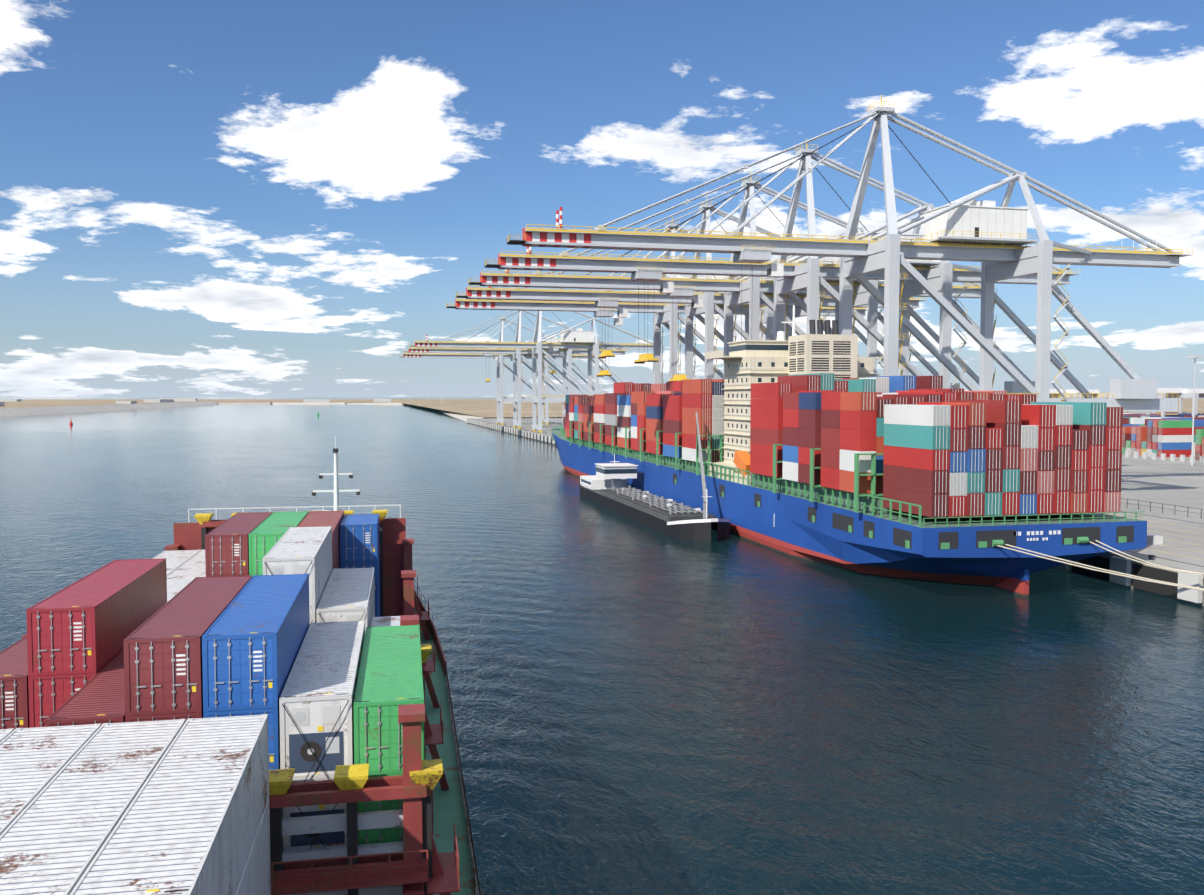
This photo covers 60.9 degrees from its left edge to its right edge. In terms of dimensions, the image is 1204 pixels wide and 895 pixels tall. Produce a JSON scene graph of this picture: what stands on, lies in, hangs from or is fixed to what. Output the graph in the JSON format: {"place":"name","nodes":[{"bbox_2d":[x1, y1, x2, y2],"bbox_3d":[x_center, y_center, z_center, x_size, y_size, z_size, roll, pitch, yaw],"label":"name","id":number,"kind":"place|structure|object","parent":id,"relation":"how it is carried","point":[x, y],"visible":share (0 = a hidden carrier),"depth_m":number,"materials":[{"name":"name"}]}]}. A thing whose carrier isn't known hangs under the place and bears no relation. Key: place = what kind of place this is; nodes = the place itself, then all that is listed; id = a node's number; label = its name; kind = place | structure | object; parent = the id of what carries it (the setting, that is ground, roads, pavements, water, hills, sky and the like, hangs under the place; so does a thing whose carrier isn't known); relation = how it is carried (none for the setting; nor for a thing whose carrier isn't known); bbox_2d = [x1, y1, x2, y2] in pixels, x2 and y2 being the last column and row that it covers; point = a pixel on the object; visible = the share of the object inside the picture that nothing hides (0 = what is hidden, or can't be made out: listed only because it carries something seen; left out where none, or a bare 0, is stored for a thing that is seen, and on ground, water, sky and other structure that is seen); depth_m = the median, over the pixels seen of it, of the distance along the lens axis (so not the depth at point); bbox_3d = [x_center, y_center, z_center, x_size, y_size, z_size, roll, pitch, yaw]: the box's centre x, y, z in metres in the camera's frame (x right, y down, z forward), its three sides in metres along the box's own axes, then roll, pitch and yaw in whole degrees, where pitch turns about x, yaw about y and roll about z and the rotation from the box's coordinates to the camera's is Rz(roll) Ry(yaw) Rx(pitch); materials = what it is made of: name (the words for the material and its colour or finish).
{"place":"outdoors","nodes":[
{"label":"outdoors","id":0,"kind":"place"},
{"bbox_2d":[0,397,1203,894],"bbox_3d":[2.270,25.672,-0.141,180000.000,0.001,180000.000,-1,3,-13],"label":"water","id":1,"kind":"structure","parent":0,"point":[640,707],"depth_m":94.51,"materials":[{"name":"blue liquid"}]},
{"bbox_2d":[0,437,480,894],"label":"feeder ship","id":2,"kind":"object","parent":1,"relation":"on","point":[251,703],"visible":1,"depth_m":35.52,"materials":[{"name":"multicoloured"}]},
{"bbox_2d":[579,412,730,541],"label":"barge","id":3,"kind":"object","parent":1,"relation":"in","point":[606,485],"visible":0.98,"depth_m":208.19,"materials":[{"name":"black metal"}]},
{"bbox_2d":[551,305,1203,596],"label":"container ship","id":4,"kind":"object","parent":1,"relation":"on","point":[828,448],"visible":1,"depth_m":142.60,"materials":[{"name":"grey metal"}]},
{"bbox_2d":[0,399,1203,605],"bbox_3d":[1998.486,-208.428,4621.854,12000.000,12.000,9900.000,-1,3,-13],"label":"terminal ground","id":5,"kind":"structure","parent":0,"point":[1176,484],"depth_m":299.08,"materials":[{"name":"concrete"}]},
{"bbox_2d":[399,317,594,424],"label":"gantry crane","id":6,"kind":"object","parent":5,"relation":"on","point":[501,398],"visible":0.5,"depth_m":786.77,"materials":[{"name":"white metal"}]},
{"bbox_2d":[406,310,626,428],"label":"gantry crane","id":7,"kind":"object","parent":5,"relation":"on","point":[517,368],"visible":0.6,"depth_m":699.11,"materials":[{"name":"white metal"}]},
{"bbox_2d":[409,310,661,432],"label":"gantry crane","id":8,"kind":"object","parent":5,"relation":"on","point":[572,338],"visible":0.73,"depth_m":620.91,"materials":[{"name":"white metal"}]},
{"bbox_2d":[0,356,1203,465],"bbox_3d":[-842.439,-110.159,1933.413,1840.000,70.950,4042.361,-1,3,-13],"label":"yard posts and masts","id":9,"kind":"object","parent":5,"relation":"on","point":[1127,454],"visible":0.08,"depth_m":770.42},
{"bbox_2d":[446,217,866,383],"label":"gantry crane","id":10,"kind":"object","parent":5,"relation":"on","point":[664,313],"visible":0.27,"depth_m":352.24,"materials":[{"name":"white metal"}]},
{"bbox_2d":[456,201,926,379],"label":"gantry crane","id":11,"kind":"object","parent":5,"relation":"on","point":[606,298],"visible":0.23,"depth_m":315.95,"materials":[{"name":"white metal"}]},
{"bbox_2d":[468,171,994,388],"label":"gantry crane","id":12,"kind":"object","parent":5,"relation":"on","point":[735,291],"visible":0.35,"depth_m":283.12,"materials":[{"name":"white metal"}]},
{"bbox_2d":[484,139,1078,397],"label":"gantry crane","id":13,"kind":"object","parent":5,"relation":"on","point":[812,274],"visible":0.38,"depth_m":248.28,"materials":[{"name":"white metal"}]},
{"bbox_2d":[467,418,1203,602],"bbox_3d":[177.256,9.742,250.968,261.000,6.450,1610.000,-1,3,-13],"label":"quay edge","id":14,"kind":"object","parent":5,"relation":"on","point":[1115,562],"visible":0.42,"depth_m":136.87,"materials":[{"name":"concrete"}]},
{"bbox_2d":[506,95,1190,411],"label":"gantry crane","id":15,"kind":"object","parent":5,"relation":"on","point":[990,237],"visible":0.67,"depth_m":214.88,"materials":[{"name":"white metal"}]},
{"bbox_2d":[964,388,1203,416],"bbox_3d":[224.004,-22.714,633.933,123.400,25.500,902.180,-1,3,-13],"label":"yard stacking cranes","id":16,"kind":"object","parent":5,"relation":"on","point":[1184,393],"visible":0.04,"depth_m":504.57,"materials":[{"name":"white metal"}]},
{"bbox_2d":[1122,412,1203,459],"bbox_3d":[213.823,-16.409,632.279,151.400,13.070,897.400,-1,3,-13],"label":"yard stacks","id":17,"kind":"object","parent":5,"relation":"on","point":[1169,433],"visible":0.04,"depth_m":367.83,"materials":[{"name":"multicoloured metal"}]},
{"bbox_2d":[0,0,1203,396],"label":"sky","id":18,"kind":"structure","parent":0,"point":[199,198],"materials":[{"name":"blue"}]}
]}

